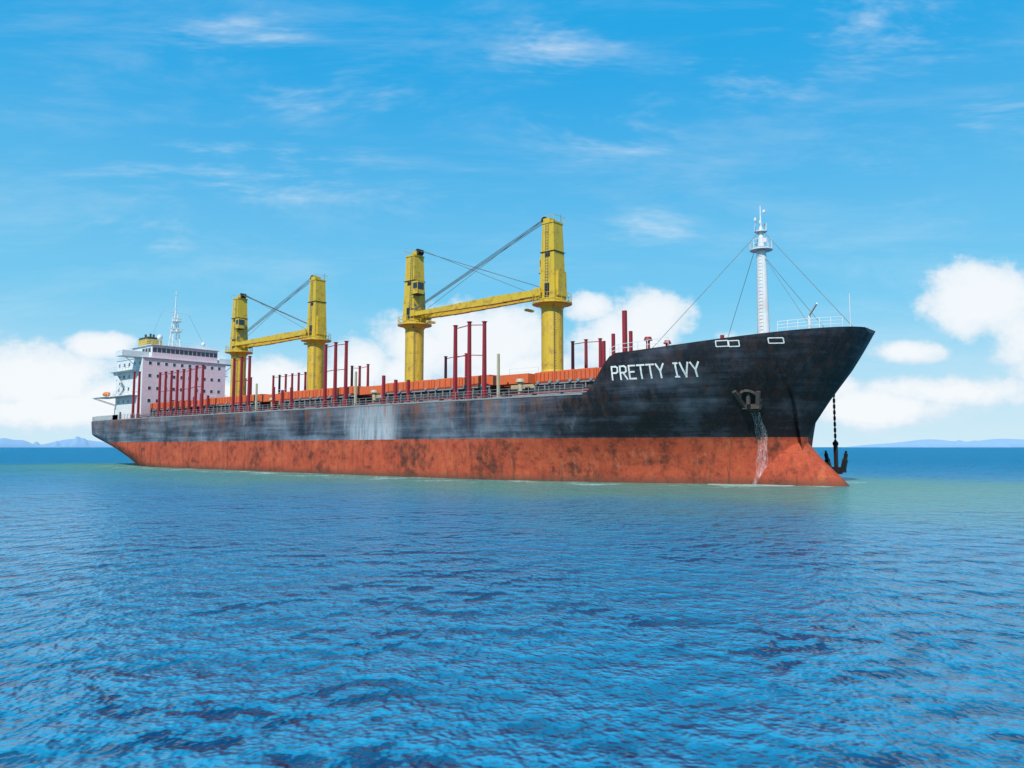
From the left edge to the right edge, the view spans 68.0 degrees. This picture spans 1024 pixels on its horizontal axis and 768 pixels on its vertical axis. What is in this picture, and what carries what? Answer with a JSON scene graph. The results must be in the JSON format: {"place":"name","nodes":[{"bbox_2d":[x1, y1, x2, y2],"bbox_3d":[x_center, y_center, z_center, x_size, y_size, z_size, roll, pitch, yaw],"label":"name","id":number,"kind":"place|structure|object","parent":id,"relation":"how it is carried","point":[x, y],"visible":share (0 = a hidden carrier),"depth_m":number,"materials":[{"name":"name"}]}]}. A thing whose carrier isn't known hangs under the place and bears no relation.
{"place":"outdoors","nodes":[
{"label":"outdoors","id":0,"kind":"place"},
{"bbox_2d":[0,447,1023,767],"bbox_3d":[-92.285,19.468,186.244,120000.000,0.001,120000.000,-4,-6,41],"label":"sea","id":1,"kind":"structure","parent":0,"point":[160,617],"depth_m":17.59,"materials":[{"name":"liquid"}]},
{"bbox_2d":[91,326,874,483],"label":"ship hull","id":2,"kind":"object","parent":1,"relation":"on","point":[703,427],"visible":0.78,"depth_m":85.25,"materials":[{"name":"black metal"}]},
{"bbox_2d":[92,291,230,420],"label":"superstructure","id":3,"kind":"object","parent":2,"relation":"on","point":[150,356],"visible":0.77,"depth_m":170.81,"materials":[{"name":"white paint"}]},
{"bbox_2d":[225,293,307,395],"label":"crane","id":4,"kind":"object","parent":2,"relation":"on","point":[239,325],"visible":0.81,"depth_m":156.43,"materials":[{"name":"yellow metal"}]},
{"bbox_2d":[231,274,330,389],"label":"crane","id":5,"kind":"object","parent":2,"relation":"on","point":[315,334],"visible":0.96,"depth_m":139.20,"materials":[{"name":"yellow metal"}]},
{"bbox_2d":[117,367,589,419],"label":"deck fittings","id":6,"kind":"object","parent":2,"relation":"on","point":[522,385],"visible":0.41,"depth_m":102.50,"materials":[{"name":"white paint"}]},
{"bbox_2d":[149,367,601,415],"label":"cargo hatches","id":7,"kind":"object","parent":2,"relation":"on","point":[584,377],"visible":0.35,"depth_m":106.78,"materials":[{"name":"metal"}]},
{"bbox_2d":[131,310,723,417],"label":"deck posts","id":8,"kind":"object","parent":2,"relation":"on","point":[602,353],"visible":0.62,"depth_m":116.75,"materials":[{"name":"red metal"}]},
{"bbox_2d":[397,249,538,381],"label":"crane","id":9,"kind":"object","parent":2,"relation":"on","point":[414,291],"visible":0.8,"depth_m":120.85,"materials":[{"name":"yellow metal"}]},
{"bbox_2d":[410,214,571,371],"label":"crane","id":10,"kind":"object","parent":2,"relation":"on","point":[551,293],"visible":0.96,"depth_m":103.47,"materials":[{"name":"yellow metal"}]},
{"bbox_2d":[611,337,784,379],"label":"hull markings","id":11,"kind":"object","parent":2,"relation":"attached to","point":[660,369],"visible":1,"depth_m":78.33,"materials":[{"name":"white paint"}]},
{"bbox_2d":[609,206,869,355],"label":"foremast and railings","id":12,"kind":"object","parent":2,"relation":"on","point":[761,250],"visible":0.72,"depth_m":84.02,"materials":[{"name":"white metal"}]},
{"bbox_2d":[732,389,847,473],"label":"anchors","id":13,"kind":"object","parent":2,"relation":"in","point":[757,406],"visible":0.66,"depth_m":83.79,"materials":[{"name":"black metal"}]},
{"bbox_2d":[754,441,849,485],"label":"bulbous bow","id":14,"kind":"object","parent":2,"relation":"in","point":[797,465],"visible":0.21,"depth_m":78.76,"materials":[{"name":"paint"}]},
{"bbox_2d":[123,467,866,488],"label":"waterline foam","id":15,"kind":"object","parent":1,"relation":"on","point":[575,484],"visible":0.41,"depth_m":83.64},
{"bbox_2d":[0,436,1023,446],"bbox_3d":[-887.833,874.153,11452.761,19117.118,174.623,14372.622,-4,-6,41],"label":"coast hills","id":16,"kind":"structure","parent":0,"point":[77,441],"depth_m":11453.19,"materials":[{"name":"blue"}]},
{"bbox_2d":[0,0,1023,446],"label":"sky","id":17,"kind":"structure","parent":0,"point":[208,152],"materials":[{"name":"blue"}]}
]}

